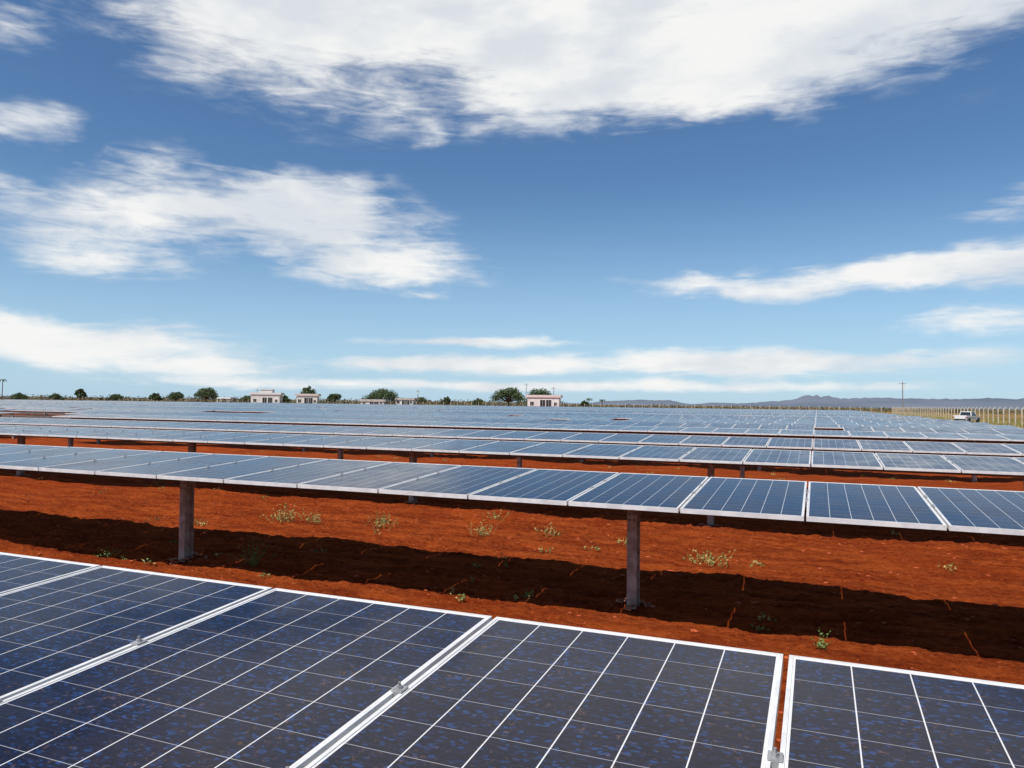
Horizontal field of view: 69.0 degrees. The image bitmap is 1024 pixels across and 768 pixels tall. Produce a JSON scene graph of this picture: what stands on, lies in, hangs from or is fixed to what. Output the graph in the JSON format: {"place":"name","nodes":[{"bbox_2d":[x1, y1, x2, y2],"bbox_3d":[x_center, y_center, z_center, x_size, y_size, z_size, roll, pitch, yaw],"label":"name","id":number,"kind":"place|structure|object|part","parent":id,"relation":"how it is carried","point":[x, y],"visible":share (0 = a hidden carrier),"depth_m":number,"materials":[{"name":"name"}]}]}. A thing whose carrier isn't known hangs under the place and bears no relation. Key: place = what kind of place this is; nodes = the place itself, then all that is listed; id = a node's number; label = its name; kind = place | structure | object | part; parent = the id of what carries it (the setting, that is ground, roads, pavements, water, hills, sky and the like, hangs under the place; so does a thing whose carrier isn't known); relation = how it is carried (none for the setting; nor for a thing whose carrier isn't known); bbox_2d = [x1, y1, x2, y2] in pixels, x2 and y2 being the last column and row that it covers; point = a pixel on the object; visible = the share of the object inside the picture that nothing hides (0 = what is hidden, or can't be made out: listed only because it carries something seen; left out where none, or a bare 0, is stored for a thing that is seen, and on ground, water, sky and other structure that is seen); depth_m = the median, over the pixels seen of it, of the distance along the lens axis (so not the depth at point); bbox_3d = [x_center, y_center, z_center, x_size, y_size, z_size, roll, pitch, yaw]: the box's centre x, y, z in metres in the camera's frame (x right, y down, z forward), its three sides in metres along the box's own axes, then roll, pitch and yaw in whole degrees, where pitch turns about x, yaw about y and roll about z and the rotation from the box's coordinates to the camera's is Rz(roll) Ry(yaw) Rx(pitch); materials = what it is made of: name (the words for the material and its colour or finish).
{"place":"outdoors","nodes":[
{"label":"outdoors","id":0,"kind":"place"},
{"bbox_2d":[216,397,235,398],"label":"roof","id":1,"kind":"structure","parent":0,"point":[226,397],"depth_m":417.27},
{"bbox_2d":[3,396,580,403],"bbox_3d":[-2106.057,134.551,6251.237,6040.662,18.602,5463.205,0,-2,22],"label":"hills","id":2,"kind":"structure","parent":0,"point":[324,400],"depth_m":6344.40,"materials":[{"name":"green plant"}]},
{"bbox_2d":[0,398,1023,751],"bbox_3d":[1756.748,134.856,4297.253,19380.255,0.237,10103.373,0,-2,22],"label":"ground","id":3,"kind":"structure","parent":0,"point":[786,578],"depth_m":10.16,"materials":[{"name":"red soil"}]},
{"bbox_2d":[10,392,27,399],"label":"broadleaf tree","id":4,"kind":"object","parent":3,"relation":"on","point":[18,395],"visible":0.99,"depth_m":378.69,"materials":[{"name":"green plant"}]},
{"bbox_2d":[47,393,64,399],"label":"broadleaf tree","id":5,"kind":"object","parent":3,"relation":"on","point":[55,396],"visible":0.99,"depth_m":418.70,"materials":[{"name":"green plant"}]},
{"bbox_2d":[74,389,86,399],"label":"broadleaf tree","id":6,"kind":"object","parent":3,"relation":"on","point":[79,393],"visible":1,"depth_m":359.08,"materials":[{"name":"green plant"}]},
{"bbox_2d":[105,394,123,400],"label":"broadleaf tree","id":7,"kind":"object","parent":3,"relation":"on","point":[115,396],"visible":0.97,"depth_m":398.01,"materials":[{"name":"green plant"}]},
{"bbox_2d":[148,393,162,400],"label":"broadleaf tree","id":8,"kind":"object","parent":3,"relation":"on","point":[157,396],"visible":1,"depth_m":343.95,"materials":[{"name":"green plant"}]},
{"bbox_2d":[166,392,183,401],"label":"broadleaf tree","id":9,"kind":"object","parent":3,"relation":"on","point":[174,395],"visible":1,"depth_m":338.53,"materials":[{"name":"green plant"}]},
{"bbox_2d":[193,387,218,401],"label":"broadleaf tree","id":10,"kind":"object","parent":3,"relation":"on","point":[206,394],"visible":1,"depth_m":328.55,"materials":[{"name":"green plant"}]},
{"bbox_2d":[240,395,250,402],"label":"broadleaf tree","id":11,"kind":"object","parent":3,"relation":"on","point":[248,397],"visible":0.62,"depth_m":417.81,"materials":[{"name":"green plant"}]},
{"bbox_2d":[251,394,282,402],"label":"walls","id":12,"kind":"structure","parent":3,"relation":"on","point":[258,397],"depth_m":306.50,"materials":[{"name":"white paint"}]},
{"bbox_2d":[249,389,284,394],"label":"roof","id":13,"kind":"structure","parent":12,"relation":"on","point":[267,391],"depth_m":306.83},
{"bbox_2d":[253,397,280,402],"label":"windows and doors","id":14,"kind":"structure","parent":12,"relation":"attached to","point":[264,399],"depth_m":306.44,"materials":[{"name":"black glass"}]},
{"bbox_2d":[283,395,290,402],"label":"broadleaf tree","id":15,"kind":"object","parent":3,"relation":"on","point":[286,399],"visible":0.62,"depth_m":338.89,"materials":[{"name":"green plant"}]},
{"bbox_2d":[297,396,318,402],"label":"walls","id":16,"kind":"structure","parent":3,"relation":"on","point":[316,398],"depth_m":296.98,"materials":[{"name":"white paint"}]},
{"bbox_2d":[298,398,315,402],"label":"windows and doors","id":17,"kind":"structure","parent":16,"relation":"attached to","point":[308,400],"depth_m":296.95,"materials":[{"name":"black glass"}]},
{"bbox_2d":[295,394,320,395],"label":"roof","id":18,"kind":"structure","parent":16,"relation":"on","point":[307,394],"depth_m":296.73,"materials":[{"name":"white concrete"}]},
{"bbox_2d":[300,386,316,393],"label":"broadleaf tree","id":19,"kind":"object","parent":3,"relation":"on","point":[306,390],"visible":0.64,"depth_m":313.68,"materials":[{"name":"green plant"}]},
{"bbox_2d":[327,393,341,403],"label":"broadleaf tree","id":20,"kind":"object","parent":3,"relation":"on","point":[333,397],"visible":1,"depth_m":318.73,"materials":[{"name":"green plant"}]},
{"bbox_2d":[359,399,388,403],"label":"storage shed","id":21,"kind":"structure","parent":3,"relation":"on","point":[372,401],"depth_m":282.78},
{"bbox_2d":[362,402,384,403],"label":"windows and doors","id":22,"kind":"structure","parent":21,"relation":"in","point":[362,402],"depth_m":282.87,"materials":[{"name":"grey glass"}]},
{"bbox_2d":[361,388,398,402],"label":"broadleaf tree","id":23,"kind":"object","parent":3,"relation":"on","point":[384,394],"visible":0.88,"depth_m":297.37,"materials":[{"name":"green plant"}]},
{"bbox_2d":[0,400,808,411],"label":"solar panel row","id":24,"kind":"object","parent":3,"relation":"on","point":[437,406],"visible":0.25,"depth_m":169.68,"materials":[{"name":"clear glass"}]},
{"bbox_2d":[394,398,416,404],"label":"storage shed","id":25,"kind":"structure","parent":3,"relation":"on","point":[407,401],"depth_m":297.33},
{"bbox_2d":[396,400,413,404],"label":"windows and doors","id":26,"kind":"structure","parent":25,"relation":"in","point":[404,402],"depth_m":297.31,"materials":[{"name":"grey glass"}]},
{"bbox_2d":[416,397,426,403],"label":"broadleaf tree","id":27,"kind":"object","parent":3,"relation":"on","point":[421,399],"visible":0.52,"depth_m":427.82,"materials":[{"name":"green plant"}]},
{"bbox_2d":[0,399,853,410],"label":"solar panel row","id":28,"kind":"object","parent":3,"relation":"on","point":[462,405],"visible":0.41,"depth_m":238.27,"materials":[{"name":"blue glass"}]},
{"bbox_2d":[5,400,855,411],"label":"solar panel row","id":29,"kind":"object","parent":3,"relation":"on","point":[468,406],"visible":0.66,"depth_m":165.57,"materials":[{"name":"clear glass"}]},
{"bbox_2d":[16,401,850,412],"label":"solar panel row","id":30,"kind":"object","parent":3,"relation":"on","point":[477,407],"visible":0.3,"depth_m":132.63,"materials":[{"name":"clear glass"}]},
{"bbox_2d":[440,396,450,403],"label":"broadleaf tree","id":31,"kind":"object","parent":3,"relation":"on","point":[447,398],"visible":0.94,"depth_m":338.81,"materials":[{"name":"green plant"}]},
{"bbox_2d":[58,400,834,410],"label":"solar panel row","id":32,"kind":"object","parent":3,"relation":"on","point":[451,405],"visible":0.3,"depth_m":200.24,"materials":[{"name":"blue glass"}]},
{"bbox_2d":[0,401,895,414],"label":"solar panel row","id":33,"kind":"object","parent":3,"relation":"on","point":[482,408],"visible":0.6,"depth_m":112.27,"materials":[{"name":"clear glass"}]},
{"bbox_2d":[35,400,861,411],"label":"solar panel row","id":34,"kind":"object","parent":3,"relation":"on","point":[487,406],"visible":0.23,"depth_m":184.55,"materials":[{"name":"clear glass"}]},
{"bbox_2d":[13,401,887,413],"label":"solar panel row","id":35,"kind":"object","parent":3,"relation":"on","point":[476,407],"visible":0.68,"depth_m":122.97,"materials":[{"name":"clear glass"}]},
{"bbox_2d":[38,400,862,411],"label":"solar panel row","id":36,"kind":"object","parent":3,"relation":"on","point":[437,405],"visible":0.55,"depth_m":188.59,"materials":[{"name":"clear glass"}]},
{"bbox_2d":[13,402,889,415],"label":"solar panel row","id":37,"kind":"object","parent":3,"relation":"on","point":[485,409],"visible":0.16,"depth_m":91.97,"materials":[{"name":"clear glass"}]},
{"bbox_2d":[69,400,838,410],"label":"solar panel row","id":38,"kind":"object","parent":3,"relation":"on","point":[528,406],"visible":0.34,"depth_m":205.48,"materials":[{"name":"blue glass"}]},
{"bbox_2d":[59,401,854,412],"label":"solar panel row","id":39,"kind":"object","parent":3,"relation":"on","point":[493,407],"visible":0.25,"depth_m":130.81,"materials":[{"name":"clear glass"}]},
{"bbox_2d":[24,402,891,415],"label":"solar panel row","id":40,"kind":"object","parent":3,"relation":"on","point":[491,409],"visible":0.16,"depth_m":99.88,"materials":[{"name":"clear glass"}]},
{"bbox_2d":[71,400,846,410],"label":"solar panel row","id":41,"kind":"object","parent":3,"relation":"on","point":[461,405],"visible":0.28,"depth_m":211.35,"materials":[{"name":"blue glass"}]},
{"bbox_2d":[0,402,920,417],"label":"solar panel row","id":42,"kind":"object","parent":3,"relation":"on","point":[504,410],"visible":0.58,"depth_m":85.11,"materials":[{"name":"blue glass"}]},
{"bbox_2d":[25,402,900,415],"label":"solar panel row","id":43,"kind":"object","parent":3,"relation":"on","point":[492,409],"visible":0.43,"depth_m":104.64,"materials":[{"name":"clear glass"}]},
{"bbox_2d":[0,403,931,418],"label":"solar panel row","id":44,"kind":"object","parent":3,"relation":"on","point":[499,411],"visible":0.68,"depth_m":78.28,"materials":[{"name":"blue glass"}]},
{"bbox_2d":[61,401,870,412],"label":"solar panel row","id":45,"kind":"object","parent":3,"relation":"on","point":[504,407],"visible":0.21,"depth_m":144.12,"materials":[{"name":"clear glass"}]},
{"bbox_2d":[33,404,919,418],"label":"solar panel row","id":46,"kind":"object","parent":3,"relation":"on","point":[521,412],"visible":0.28,"depth_m":72.00,"materials":[{"name":"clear glass"}]},
{"bbox_2d":[472,398,481,404],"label":"broadleaf tree","id":47,"kind":"object","parent":3,"relation":"on","point":[476,402],"visible":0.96,"depth_m":329.14,"materials":[{"name":"green plant"}]},
{"bbox_2d":[8,404,947,420],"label":"solar panel row","id":48,"kind":"object","parent":3,"relation":"on","point":[520,412],"visible":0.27,"depth_m":64.61,"materials":[{"name":"blue glass"}]},
{"bbox_2d":[0,404,968,421],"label":"solar panel row","id":49,"kind":"object","parent":3,"relation":"on","point":[521,414],"visible":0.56,"depth_m":58.48,"materials":[{"name":"blue glass"}]},
{"bbox_2d":[0,405,991,424],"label":"solar panel row","id":50,"kind":"object","parent":3,"relation":"on","point":[617,417],"visible":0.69,"depth_m":52.10,"materials":[{"name":"blue glass"}]},
{"bbox_2d":[488,387,525,405],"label":"mango tree","id":51,"kind":"object","parent":3,"relation":"on","point":[511,394],"visible":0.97,"depth_m":298.02,"materials":[{"name":"green plant"}]},
{"bbox_2d":[0,407,1018,427],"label":"solar panel row","id":52,"kind":"object","parent":3,"relation":"on","point":[807,422],"visible":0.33,"depth_m":44.46,"materials":[{"name":"blue glass"}]},
{"bbox_2d":[0,552,1023,767],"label":"solar panel row","id":53,"kind":"object","parent":3,"relation":"on","point":[107,667],"visible":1,"depth_m":2.10,"materials":[{"name":"blue glass"}]},
{"bbox_2d":[0,444,1023,608],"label":"solar panel row","id":54,"kind":"object","parent":3,"relation":"on","point":[958,509],"visible":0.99,"depth_m":7.60,"materials":[{"name":"blue glass"}]},
{"bbox_2d":[0,425,1023,525],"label":"solar panel row","id":55,"kind":"object","parent":3,"relation":"on","point":[709,457],"visible":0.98,"depth_m":13.81,"materials":[{"name":"blue glass"}]},
{"bbox_2d":[0,417,1023,487],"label":"solar panel row","id":56,"kind":"object","parent":3,"relation":"on","point":[939,448],"visible":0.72,"depth_m":20.00,"materials":[{"name":"blue glass"}]},
{"bbox_2d":[0,412,1023,481],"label":"solar panel row","id":57,"kind":"object","parent":3,"relation":"on","point":[915,436],"visible":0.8,"depth_m":25.99,"materials":[{"name":"blue glass"}]},
{"bbox_2d":[0,409,1023,437],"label":"solar panel row","id":58,"kind":"object","parent":3,"relation":"on","point":[860,428],"visible":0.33,"depth_m":32.44,"materials":[{"name":"blue glass"}]},
{"bbox_2d":[0,394,1023,413],"bbox_3d":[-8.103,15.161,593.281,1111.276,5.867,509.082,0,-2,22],"label":"distant scrub","id":59,"kind":"object","parent":3,"relation":"on","point":[191,399],"visible":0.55,"depth_m":404.07,"materials":[{"name":"green plant"}]},
{"bbox_2d":[0,408,1023,441],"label":"solar panel row","id":60,"kind":"object","parent":3,"relation":"on","point":[827,427],"visible":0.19,"depth_m":39.80,"materials":[{"name":"blue glass"}]},
{"bbox_2d":[3,474,1022,741],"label":"soil clods","id":61,"kind":"object","parent":3,"relation":"on","point":[629,608],"visible":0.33,"depth_m":9.81,"materials":[{"name":"red soil"}]},
{"bbox_2d":[38,450,999,648],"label":"weeds","id":62,"kind":"object","parent":3,"relation":"on","point":[382,521],"visible":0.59,"depth_m":10.07,"materials":[{"name":"green plant"}]},
{"bbox_2d":[521,388,550,404],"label":"mango tree","id":63,"kind":"object","parent":3,"relation":"on","point":[541,392],"visible":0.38,"depth_m":260.48,"materials":[{"name":"green plant"}]},
{"bbox_2d":[528,397,560,406],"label":"walls","id":64,"kind":"structure","parent":3,"relation":"on","point":[536,400],"depth_m":246.69,"materials":[{"name":"white paint"}]},
{"bbox_2d":[526,395,562,397],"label":"roof","id":65,"kind":"structure","parent":64,"relation":"on","point":[554,396],"depth_m":246.14,"materials":[{"name":"white concrete"}]},
{"bbox_2d":[530,400,560,406],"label":"windows and doors","id":66,"kind":"structure","parent":64,"relation":"attached to","point":[546,402],"depth_m":246.33,"materials":[{"name":"grey glass"}]},
{"bbox_2d":[119,398,1023,425],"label":"perimeter fence","id":67,"kind":"object","parent":3,"relation":"on","point":[904,411],"visible":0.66,"depth_m":152.48,"materials":[{"name":"metal"}]},
{"bbox_2d":[580,400,588,405],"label":"broadleaf tree","id":68,"kind":"object","parent":3,"relation":"on","point":[583,402],"visible":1,"depth_m":329.34,"materials":[{"name":"green plant"}]},
{"bbox_2d":[899,382,905,413],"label":"utility pole","id":69,"kind":"object","parent":3,"relation":"on","point":[902,383],"visible":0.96,"depth_m":234.90,"materials":[{"name":"metal"}]},
{"bbox_2d":[891,413,1023,427],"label":"dry grass","id":70,"kind":"structure","parent":3,"relation":"on","point":[981,420],"depth_m":125.87,"materials":[{"name":"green plant"}]},
{"bbox_2d":[953,411,980,421],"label":"parked pickup","id":71,"kind":"object","parent":3,"relation":"on","point":[969,416],"visible":0.75,"depth_m":107.87,"materials":[{"name":"white paint"}]},
{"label":"windows and lights","id":72,"kind":"part","parent":71,"relation":"part of","materials":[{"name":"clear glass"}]},
{"bbox_2d":[0,0,1023,403],"label":"sky","id":73,"kind":"structure","parent":0,"point":[682,201],"materials":[{"name":"blue"}]},
{"bbox_2d":[577,395,1023,409],"bbox_3d":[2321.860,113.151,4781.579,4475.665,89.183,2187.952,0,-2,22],"label":"hills","id":74,"kind":"structure","parent":0,"point":[834,402],"depth_m":4591.24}
]}

